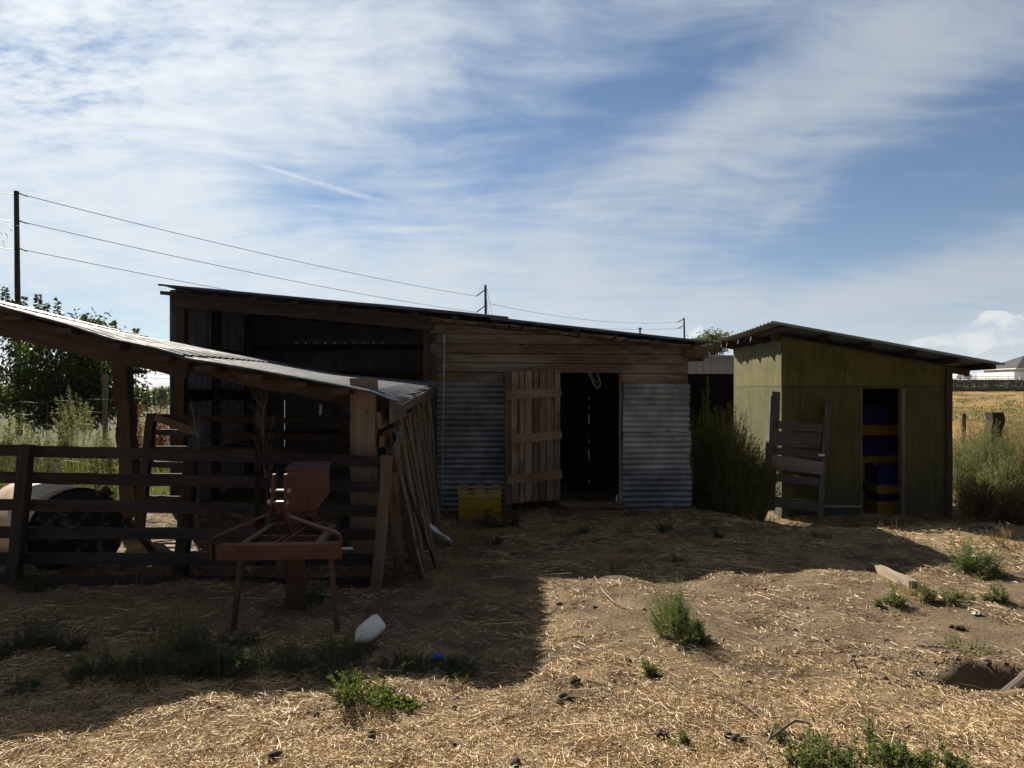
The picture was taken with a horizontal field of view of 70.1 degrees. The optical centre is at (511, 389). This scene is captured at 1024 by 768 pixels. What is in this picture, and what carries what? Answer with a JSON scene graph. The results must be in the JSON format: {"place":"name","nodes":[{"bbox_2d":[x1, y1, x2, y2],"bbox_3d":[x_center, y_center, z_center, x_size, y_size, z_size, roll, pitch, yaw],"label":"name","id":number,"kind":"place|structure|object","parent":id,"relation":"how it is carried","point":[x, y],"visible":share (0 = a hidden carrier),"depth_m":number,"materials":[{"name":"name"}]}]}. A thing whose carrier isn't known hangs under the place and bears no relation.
{"place":"outdoors","nodes":[
{"label":"outdoors","id":0,"kind":"place"},
{"bbox_2d":[1,381,169,388],"bbox_3d":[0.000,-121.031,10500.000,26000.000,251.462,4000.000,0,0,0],"label":"hills","id":1,"kind":"structure","parent":0,"point":[159,384],"depth_m":9624.45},
{"bbox_2d":[0,392,1023,767],"bbox_3d":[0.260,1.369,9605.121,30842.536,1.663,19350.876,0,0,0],"label":"ground","id":2,"kind":"structure","parent":0,"point":[410,602],"depth_m":5.17,"materials":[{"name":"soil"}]},
{"bbox_2d":[14,191,27,434],"bbox_3d":[-22.898,-3.487,34.152,0.359,11.459,0.635,0,0,29],"label":"utility pole","id":3,"kind":"object","parent":2,"relation":"on","point":[17,288],"visible":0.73,"depth_m":33.91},
{"bbox_2d":[22,249,225,289],"bbox_3d":[-13.013,-5.961,49.500,0.030,1.167,36.800,0,0,33],"label":"power line","id":4,"kind":"object","parent":3,"relation":"attached to","point":[121,269],"visible":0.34,"depth_m":37.88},
{"bbox_2d":[22,194,472,295],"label":"power line","id":5,"kind":"object","parent":3,"relation":"attached to","point":[219,243],"visible":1,"depth_m":42.00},
{"bbox_2d":[0,410,43,488],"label":"tall weed","id":6,"kind":"object","parent":2,"relation":"on","point":[4,441],"visible":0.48,"depth_m":12.47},
{"bbox_2d":[2,570,60,593],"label":"weed clump","id":7,"kind":"object","parent":2,"relation":"on","point":[39,584],"visible":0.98,"depth_m":6.19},
{"bbox_2d":[8,431,68,471],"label":"tall weed","id":8,"kind":"object","parent":2,"relation":"on","point":[37,460],"visible":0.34,"depth_m":11.97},
{"bbox_2d":[0,610,80,660],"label":"weed clump","id":9,"kind":"object","parent":2,"relation":"on","point":[29,638],"visible":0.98,"depth_m":4.76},
{"bbox_2d":[2,640,132,695],"bbox_3d":[-2.633,1.629,4.365,0.671,0.264,0.607,0,0,0],"label":"weed clump","id":10,"kind":"object","parent":2,"relation":"on","point":[79,673],"visible":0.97,"depth_m":4.29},
{"bbox_2d":[51,632,91,651],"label":"weed clump","id":11,"kind":"object","parent":2,"relation":"on","point":[76,644],"visible":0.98,"depth_m":4.82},
{"bbox_2d":[45,384,101,472],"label":"tall weed","id":12,"kind":"object","parent":2,"relation":"on","point":[67,430],"visible":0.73,"depth_m":13.49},
{"bbox_2d":[0,483,154,571],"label":"storage tank","id":13,"kind":"object","parent":2,"relation":"on","point":[66,519],"visible":0.52,"depth_m":7.08,"materials":[{"name":"metal"}]},
{"bbox_2d":[2,396,160,462],"bbox_3d":[-7.567,0.695,12.115,4.105,1.169,0.070,0,0,14],"label":"wire fence","id":14,"kind":"object","parent":2,"relation":"on","point":[84,411],"visible":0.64,"depth_m":12.08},
{"bbox_2d":[0,286,163,445],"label":"leafy tree","id":15,"kind":"object","parent":2,"relation":"on","point":[81,376],"visible":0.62,"depth_m":18.19,"materials":[{"name":"green plant"}]},
{"bbox_2d":[0,443,169,499],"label":"weed cover","id":16,"kind":"object","parent":2,"relation":"on","point":[115,491],"visible":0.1,"depth_m":13.56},
{"bbox_2d":[80,427,118,489],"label":"tall weed","id":17,"kind":"object","parent":2,"relation":"on","point":[109,463],"visible":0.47,"depth_m":11.37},
{"bbox_2d":[102,374,107,465],"bbox_3d":[-8.075,0.751,14.501,0.081,2.098,0.066,0,0,0],"label":"fence post","id":18,"kind":"object","parent":2,"relation":"on","point":[105,406],"visible":0.58,"depth_m":14.47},
{"bbox_2d":[94,647,167,684],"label":"weed clump","id":19,"kind":"object","parent":2,"relation":"on","point":[130,664],"visible":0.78,"depth_m":4.30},
{"bbox_2d":[137,401,144,447],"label":"red weed","id":20,"kind":"object","parent":2,"relation":"on","point":[139,435],"visible":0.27,"depth_m":15.00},
{"bbox_2d":[143,404,166,460],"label":"red weed","id":21,"kind":"object","parent":2,"relation":"on","point":[157,437],"visible":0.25,"depth_m":15.49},
{"bbox_2d":[155,385,169,407],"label":"shrub","id":22,"kind":"object","parent":2,"relation":"on","point":[163,395],"visible":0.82,"depth_m":84.76,"materials":[{"name":"green plant"}]},
{"bbox_2d":[156,401,169,461],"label":"red weed","id":23,"kind":"object","parent":2,"relation":"on","point":[166,427],"visible":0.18,"depth_m":16.01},
{"bbox_2d":[103,605,244,691],"bbox_3d":[-1.978,1.516,4.450,0.763,0.426,0.808,0,0,0],"label":"weed clump","id":24,"kind":"object","parent":2,"relation":"on","point":[186,646],"visible":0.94,"depth_m":4.42,"materials":[{"name":"plant"}]},
{"bbox_2d":[0,444,392,588],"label":"plank fence","id":25,"kind":"object","parent":2,"relation":"on","point":[18,532],"visible":0.84,"depth_m":6.35,"materials":[{"name":"wood"}]},
{"bbox_2d":[190,398,203,551],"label":"dead stalk","id":26,"kind":"object","parent":2,"relation":"on","point":[198,441],"visible":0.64,"depth_m":6.99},
{"bbox_2d":[158,541,236,575],"bbox_3d":[-3.077,1.642,7.105,0.209,0.057,1.736,0,0,-42],"label":"plank","id":27,"kind":"object","parent":2,"relation":"on","point":[168,547],"visible":0.41,"depth_m":6.65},
{"bbox_2d":[0,301,438,576],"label":"open lean to","id":28,"kind":"object","parent":2,"relation":"on","point":[123,352],"visible":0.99,"depth_m":6.57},
{"bbox_2d":[179,636,269,682],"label":"weed clump","id":29,"kind":"object","parent":2,"relation":"on","point":[204,673],"visible":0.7,"depth_m":4.30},
{"bbox_2d":[215,629,263,648],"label":"weed clump","id":30,"kind":"object","parent":2,"relation":"on","point":[241,635],"visible":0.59,"depth_m":4.83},
{"bbox_2d":[133,413,350,528],"bbox_3d":[-3.147,1.004,8.635,2.597,1.440,0.174,0,0,-1],"label":"pen fence","id":31,"kind":"object","parent":2,"relation":"on","point":[151,431],"visible":0.66,"depth_m":8.59,"materials":[{"name":"wood"}]},
{"bbox_2d":[165,393,350,552],"bbox_3d":[-2.505,0.931,7.745,2.348,1.784,1.807,0,0,0],"label":"brush tangle","id":32,"kind":"object","parent":2,"relation":"on","point":[282,497],"visible":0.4,"depth_m":7.70,"materials":[{"name":"plant"}]},
{"bbox_2d":[199,623,323,683],"bbox_3d":[-1.442,1.568,4.342,0.688,0.313,0.442,0,0,-42],"label":"weed clump","id":33,"kind":"object","parent":2,"relation":"on","point":[291,665],"visible":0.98,"depth_m":4.31,"materials":[{"name":"plant"}]},
{"bbox_2d":[246,386,280,541],"bbox_3d":[-2.467,0.817,7.293,0.363,1.769,0.223,0,0,0],"label":"dead stalk","id":34,"kind":"object","parent":2,"relation":"on","point":[261,417],"visible":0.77,"depth_m":7.29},
{"bbox_2d":[198,461,352,633],"bbox_3d":[-1.660,1.192,5.492,1.081,1.207,1.000,0,0,0],"label":"tractor implement","id":35,"kind":"object","parent":2,"relation":"on","point":[306,490],"visible":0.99,"depth_m":5.33,"materials":[{"name":"red paint"}]},
{"bbox_2d":[280,579,330,610],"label":"weed clump","id":36,"kind":"object","parent":2,"relation":"on","point":[314,593],"visible":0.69,"depth_m":5.75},
{"bbox_2d":[292,623,379,683],"bbox_3d":[-1.079,1.601,4.449,0.500,0.260,0.732,0,0,0],"label":"weed clump","id":37,"kind":"object","parent":2,"relation":"on","point":[335,656],"visible":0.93,"depth_m":4.45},
{"bbox_2d":[353,614,385,643],"bbox_3d":[-0.950,1.584,4.812,0.148,0.173,0.233,0,0,36],"label":"plastic jug","id":38,"kind":"object","parent":2,"relation":"on","point":[371,628],"visible":0.85,"depth_m":4.77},
{"bbox_2d":[320,667,425,716],"bbox_3d":[-0.798,1.586,3.915,0.705,0.249,0.379,0,0,32],"label":"weed clump","id":39,"kind":"object","parent":2,"relation":"on","point":[355,690],"visible":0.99,"depth_m":3.86,"materials":[{"name":"plant"}]},
{"bbox_2d":[389,472,404,578],"bbox_3d":[-1.045,1.237,6.607,0.109,0.981,0.188,0,0,22],"label":"loose board","id":40,"kind":"object","parent":2,"relation":"on","point":[396,533],"visible":0.86,"depth_m":6.60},
{"bbox_2d":[376,381,441,579],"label":"board wall","id":41,"kind":"structure","parent":2,"relation":"on","point":[413,429],"depth_m":7.36,"materials":[{"name":"brown wood"}]},
{"bbox_2d":[371,646,463,674],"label":"weed clump","id":42,"kind":"object","parent":2,"relation":"on","point":[410,661],"visible":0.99,"depth_m":4.36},
{"bbox_2d":[402,469,435,567],"bbox_3d":[-0.887,1.216,6.900,0.379,0.926,0.043,0,0,17],"label":"loose board","id":43,"kind":"object","parent":2,"relation":"on","point":[419,523],"visible":0.9,"depth_m":6.88,"materials":[{"name":"brown wood"}]},
{"bbox_2d":[158,283,713,512],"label":"livestock shed","id":44,"kind":"structure","parent":2,"relation":"on","point":[525,414],"depth_m":10.19,"materials":[{"name":"grey metal"}]},
{"bbox_2d":[504,369,562,503],"bbox_3d":[0.304,0.629,9.927,0.858,1.814,0.067,0,0,-22],"label":"door","id":45,"kind":"structure","parent":44,"relation":"in","point":[546,475],"depth_m":9.92,"materials":[{"name":"wood"}]},
{"bbox_2d":[430,524,453,543],"bbox_3d":[-0.799,1.540,7.899,0.038,0.378,0.472,0,0,44],"label":"metal strip","id":46,"kind":"object","parent":2,"relation":"on","point":[436,531],"visible":0.65,"depth_m":7.91,"materials":[{"name":"metal"}]},
{"bbox_2d":[427,650,483,683],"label":"weed clump","id":47,"kind":"object","parent":2,"relation":"on","point":[450,662],"visible":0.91,"depth_m":4.41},
{"bbox_2d":[434,515,484,547],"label":"weed clump","id":48,"kind":"object","parent":2,"relation":"on","point":[458,533],"visible":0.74,"depth_m":8.05,"materials":[{"name":"green plant"}]},
{"bbox_2d":[458,484,500,520],"bbox_3d":[-0.432,1.507,9.720,0.568,0.424,0.408,0,0,-3],"label":"plastic crate","id":49,"kind":"object","parent":2,"relation":"on","point":[479,497],"visible":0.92,"depth_m":9.53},
{"bbox_2d":[477,285,491,314],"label":"utility pole","id":50,"kind":"object","parent":2,"relation":"on","point":[485,306],"visible":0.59,"depth_m":64.93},
{"bbox_2d":[19,221,471,311],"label":"power line","id":51,"kind":"object","parent":50,"relation":"attached to","point":[222,266],"visible":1,"depth_m":42.44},
{"bbox_2d":[463,505,519,527],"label":"weed clump","id":52,"kind":"object","parent":2,"relation":"on","point":[485,522],"visible":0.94,"depth_m":9.04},
{"bbox_2d":[480,526,503,545],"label":"weed clump","id":53,"kind":"object","parent":2,"relation":"on","point":[496,541],"visible":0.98,"depth_m":7.86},
{"bbox_2d":[0,506,1023,767],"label":"straw litter","id":54,"kind":"object","parent":2,"relation":"on","point":[696,706],"visible":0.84,"depth_m":3.94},
{"bbox_2d":[0,512,1023,767],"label":"dirt crumbs","id":55,"kind":"object","parent":2,"relation":"on","point":[956,656],"visible":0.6,"depth_m":4.66,"materials":[{"name":"soil"}]},
{"bbox_2d":[542,490,569,510],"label":"weed clump","id":56,"kind":"object","parent":2,"relation":"on","point":[560,504],"visible":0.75,"depth_m":10.11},
{"bbox_2d":[556,692,574,703],"bbox_3d":[0.279,1.703,4.032,0.126,0.031,0.092,0,0,-35],"label":"dung clod","id":57,"kind":"object","parent":2,"relation":"on","point":[563,694],"visible":1,"depth_m":4.02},
{"bbox_2d":[586,543,637,571],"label":"weed clump","id":58,"kind":"object","parent":2,"relation":"on","point":[603,564],"visible":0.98,"depth_m":7.05,"materials":[{"name":"green plant"}]},
{"bbox_2d":[640,658,666,679],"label":"weed clump","id":59,"kind":"object","parent":2,"relation":"on","point":[652,673],"visible":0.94,"depth_m":4.38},
{"bbox_2d":[653,515,674,533],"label":"weed clump","id":60,"kind":"object","parent":2,"relation":"on","point":[663,528],"visible":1,"depth_m":8.70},
{"bbox_2d":[632,571,711,639],"bbox_3d":[1.130,1.471,5.094,0.522,0.530,0.557,0,0,0],"label":"weed clump","id":61,"kind":"object","parent":2,"relation":"on","point":[676,614],"visible":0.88,"depth_m":5.05,"materials":[{"name":"plant"}]},
{"bbox_2d":[667,728,690,745],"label":"weed clump","id":62,"kind":"object","parent":2,"relation":"on","point":[684,738],"visible":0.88,"depth_m":3.50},
{"bbox_2d":[657,620,714,646],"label":"weed clump","id":63,"kind":"object","parent":2,"relation":"on","point":[702,638],"visible":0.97,"depth_m":4.86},
{"bbox_2d":[688,355,732,436],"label":"open shed","id":64,"kind":"structure","parent":2,"relation":"on","point":[719,368],"depth_m":27.90,"materials":[{"name":"grey metal"}]},
{"bbox_2d":[695,327,732,354],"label":"round tree","id":65,"kind":"object","parent":2,"relation":"on","point":[715,347],"visible":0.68,"depth_m":59.62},
{"bbox_2d":[723,731,743,742],"bbox_3d":[1.079,1.691,3.551,0.068,0.032,0.110,0,0,-24],"label":"dung clod","id":66,"kind":"object","parent":2,"relation":"on","point":[734,737],"visible":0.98,"depth_m":3.54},
{"bbox_2d":[690,373,785,521],"bbox_3d":[3.186,0.822,10.619,1.463,2.179,1.610,0,0,-19],"label":"wild bush","id":67,"kind":"object","parent":2,"relation":"on","point":[728,480],"visible":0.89,"depth_m":10.46,"materials":[{"name":"plant"}]},
{"bbox_2d":[765,715,795,743],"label":"weed clump","id":68,"kind":"object","parent":2,"relation":"on","point":[778,735],"visible":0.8,"depth_m":3.61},
{"bbox_2d":[767,719,808,739],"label":"dry stalk","id":69,"kind":"object","parent":2,"relation":"on","point":[783,728],"visible":0.93,"depth_m":3.60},
{"bbox_2d":[765,391,831,518],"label":"gate","id":70,"kind":"structure","parent":2,"relation":"on","point":[775,437],"depth_m":10.82,"materials":[{"name":"wood"}]},
{"bbox_2d":[777,716,847,767],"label":"weed clump","id":71,"kind":"object","parent":2,"relation":"on","point":[813,760],"visible":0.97,"depth_m":3.33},
{"bbox_2d":[810,531,831,538],"bbox_3d":[3.490,1.641,8.243,0.094,0.062,0.261,0,0,-14],"label":"wood block","id":72,"kind":"object","parent":2,"relation":"on","point":[825,535],"depth_m":8.19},
{"bbox_2d":[714,321,1004,519],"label":"shed","id":73,"kind":"structure","parent":2,"relation":"on","point":[804,371],"depth_m":11.05,"materials":[{"name":"green paint"}]},
{"bbox_2d":[865,497,897,513],"bbox_3d":[5.988,1.845,11.615,0.577,0.196,0.421,0,0,0],"label":"plastic crate","id":74,"kind":"object","parent":73,"relation":"on","point":[879,507],"visible":0.51,"depth_m":11.42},
{"bbox_2d":[866,491,897,500],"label":"plastic crate","id":75,"kind":"object","parent":74,"relation":"on","point":[881,497],"visible":0.52,"depth_m":11.43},
{"bbox_2d":[865,481,897,493],"bbox_3d":[5.990,1.562,11.622,0.581,0.143,0.427,0,0,0],"label":"plastic crate","id":76,"kind":"object","parent":75,"relation":"on","point":[881,489],"visible":0.45,"depth_m":11.43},
{"bbox_2d":[865,463,897,484],"bbox_3d":[5.996,1.343,11.627,0.558,0.307,0.408,0,0,-3],"label":"plastic crate","id":77,"kind":"object","parent":76,"relation":"on","point":[881,474],"visible":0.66,"depth_m":11.44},
{"bbox_2d":[856,691,875,738],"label":"weed clump","id":78,"kind":"object","parent":2,"relation":"on","point":[871,735],"visible":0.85,"depth_m":3.55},
{"bbox_2d":[832,729,911,767],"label":"weed clump","id":79,"kind":"object","parent":2,"relation":"on","point":[897,748],"visible":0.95,"depth_m":3.31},
{"bbox_2d":[872,580,908,607],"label":"weed clump","id":80,"kind":"object","parent":2,"relation":"on","point":[892,599],"visible":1,"depth_m":5.75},
{"bbox_2d":[867,562,918,587],"bbox_3d":[3.434,1.680,6.616,0.081,0.137,0.978,0,0,7],"label":"timber","id":81,"kind":"object","parent":2,"relation":"on","point":[884,571],"visible":0.87,"depth_m":6.54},
{"bbox_2d":[883,572,946,602],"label":"weed clump","id":82,"kind":"object","parent":2,"relation":"on","point":[905,592],"visible":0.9,"depth_m":5.89,"materials":[{"name":"green plant"}]},
{"bbox_2d":[891,734,974,767],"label":"weed clump","id":83,"kind":"object","parent":2,"relation":"on","point":[918,761],"visible":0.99,"depth_m":3.26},
{"bbox_2d":[912,580,953,605],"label":"weed clump","id":84,"kind":"object","parent":2,"relation":"on","point":[931,596],"visible":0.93,"depth_m":5.76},
{"bbox_2d":[935,586,981,605],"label":"weed clump","id":85,"kind":"object","parent":2,"relation":"on","point":[954,597],"visible":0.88,"depth_m":5.76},
{"bbox_2d":[928,498,997,526],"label":"weed clump","id":86,"kind":"object","parent":2,"relation":"on","point":[962,520],"visible":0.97,"depth_m":9.86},
{"bbox_2d":[939,631,996,655],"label":"weed clump","id":87,"kind":"object","parent":2,"relation":"on","point":[954,640],"visible":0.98,"depth_m":4.73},
{"bbox_2d":[952,418,984,484],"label":"tall weed","id":88,"kind":"object","parent":2,"relation":"on","point":[962,433],"visible":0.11,"depth_m":14.99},
{"bbox_2d":[933,527,1007,574],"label":"weed clump","id":89,"kind":"object","parent":2,"relation":"on","point":[966,565],"visible":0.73,"depth_m":6.81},
{"bbox_2d":[953,438,990,494],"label":"tall weed","id":90,"kind":"object","parent":2,"relation":"on","point":[962,472],"visible":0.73,"depth_m":13.23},
{"bbox_2d":[953,477,1006,520],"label":"tall weed","id":91,"kind":"object","parent":2,"relation":"on","point":[979,500],"visible":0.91,"depth_m":10.90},
{"bbox_2d":[953,411,1010,458],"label":"tall weed","id":92,"kind":"object","parent":2,"relation":"on","point":[977,424],"visible":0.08,"depth_m":16.58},
{"bbox_2d":[952,390,1023,446],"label":"field weeds","id":93,"kind":"object","parent":2,"relation":"on","point":[981,408],"visible":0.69,"depth_m":56.84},
{"bbox_2d":[966,560,1018,579],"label":"weed clump","id":94,"kind":"object","parent":2,"relation":"on","point":[989,573],"visible":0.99,"depth_m":6.62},
{"bbox_2d":[963,420,1023,491],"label":"tall weed","id":95,"kind":"object","parent":2,"relation":"on","point":[986,452],"visible":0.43,"depth_m":13.53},
{"bbox_2d":[984,412,1004,459],"bbox_3d":[9.514,1.179,14.398,0.294,1.445,0.237,0,0,0],"label":"wooden post","id":96,"kind":"object","parent":2,"relation":"on","point":[993,417],"visible":0.33,"depth_m":14.30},
{"bbox_2d":[979,580,1014,601],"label":"weed clump","id":97,"kind":"object","parent":2,"relation":"on","point":[998,595],"visible":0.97,"depth_m":5.85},
{"bbox_2d":[970,447,1023,503],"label":"tall weed","id":98,"kind":"object","parent":2,"relation":"on","point":[1012,482],"visible":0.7,"depth_m":12.10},
{"bbox_2d":[976,522,1023,549],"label":"weed clump","id":99,"kind":"object","parent":2,"relation":"on","point":[1000,539],"visible":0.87,"depth_m":7.93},
{"bbox_2d":[979,401,1023,464],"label":"tall weed","id":100,"kind":"object","parent":2,"relation":"on","point":[1005,426],"visible":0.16,"depth_m":14.63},
{"bbox_2d":[984,489,1023,525],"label":"tall weed","id":101,"kind":"object","parent":2,"relation":"on","point":[1009,510],"visible":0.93,"depth_m":10.58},
{"bbox_2d":[986,420,1023,484],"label":"tall weed","id":102,"kind":"object","parent":2,"relation":"on","point":[1019,442],"visible":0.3,"depth_m":13.42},
{"bbox_2d":[1000,670,1023,690],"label":"plank","id":103,"kind":"object","parent":2,"relation":"on","point":[1018,680],"visible":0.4,"depth_m":4.13,"materials":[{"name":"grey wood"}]},
{"bbox_2d":[0,0,1023,382],"label":"sky","id":104,"kind":"structure","parent":0,"point":[850,167],"materials":[{"name":"blue"}]},
{"bbox_2d":[952,403,1023,434],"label":"field grass","id":105,"kind":"structure","parent":0,"point":[968,410],"depth_m":43.56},
{"bbox_2d":[984,356,1023,372],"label":"house","id":106,"kind":"structure","parent":0,"point":[1015,365],"depth_m":190.66,"materials":[{"name":"beige"}]},
{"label":"plastic crate","id":107,"kind":"object","parent":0,"visible":0},
{"bbox_2d":[862,465,890,481],"bbox_3d":[5.867,1.366,12.048,0.568,0.286,0.408,0,0,-2],"label":"plastic crate","id":108,"kind":"object","parent":107,"relation":"on","point":[863,473],"visible":0.07,"depth_m":11.85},
{"bbox_2d":[862,456,890,464],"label":"plastic crate","id":109,"kind":"object","parent":108,"relation":"on","point":[876,459],"visible":0.48,"depth_m":11.86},
{"bbox_2d":[862,435,890,455],"bbox_3d":[5.869,0.905,12.056,0.570,0.360,0.424,0,0,0],"label":"plastic crate","id":110,"kind":"object","parent":109,"relation":"on","point":[875,445],"visible":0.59,"depth_m":11.86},
{"bbox_2d":[862,425,890,434],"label":"plastic crate","id":111,"kind":"object","parent":110,"relation":"on","point":[876,429],"visible":0.5,"depth_m":11.85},
{"bbox_2d":[862,405,890,424],"bbox_3d":[5.860,0.422,12.042,0.565,0.318,0.418,0,0,0],"label":"plastic crate","id":112,"kind":"object","parent":111,"relation":"on","point":[874,415],"visible":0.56,"depth_m":11.85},
{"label":"plastic crate","id":113,"kind":"object","parent":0,"visible":0},
{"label":"plastic crate","id":114,"kind":"object","parent":113,"relation":"on","visible":0},
{"bbox_2d":[880,435,897,455],"bbox_3d":[6.431,0.905,12.108,0.572,0.360,0.428,0,0,0],"label":"plastic crate","id":115,"kind":"object","parent":114,"relation":"on","point":[894,445],"visible":0.2,"depth_m":11.91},
{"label":"terrace","id":116,"kind":"structure","parent":0,"visible":0},
{"bbox_2d":[953,379,1023,391],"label":"rock wall","id":117,"kind":"structure","parent":116,"relation":"on","point":[989,382],"depth_m":172.31,"materials":[{"name":"stone"}]},
{"bbox_2d":[953,376,1023,379],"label":"rail fence","id":118,"kind":"object","parent":116,"relation":"on","point":[1019,378],"visible":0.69,"depth_m":173.97,"materials":[{"name":"white plastic"}]},
{"bbox_2d":[977,372,1023,379],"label":"panel fence","id":119,"kind":"object","parent":116,"relation":"on","point":[1003,374],"visible":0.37,"depth_m":180.21,"materials":[{"name":"white plastic"}]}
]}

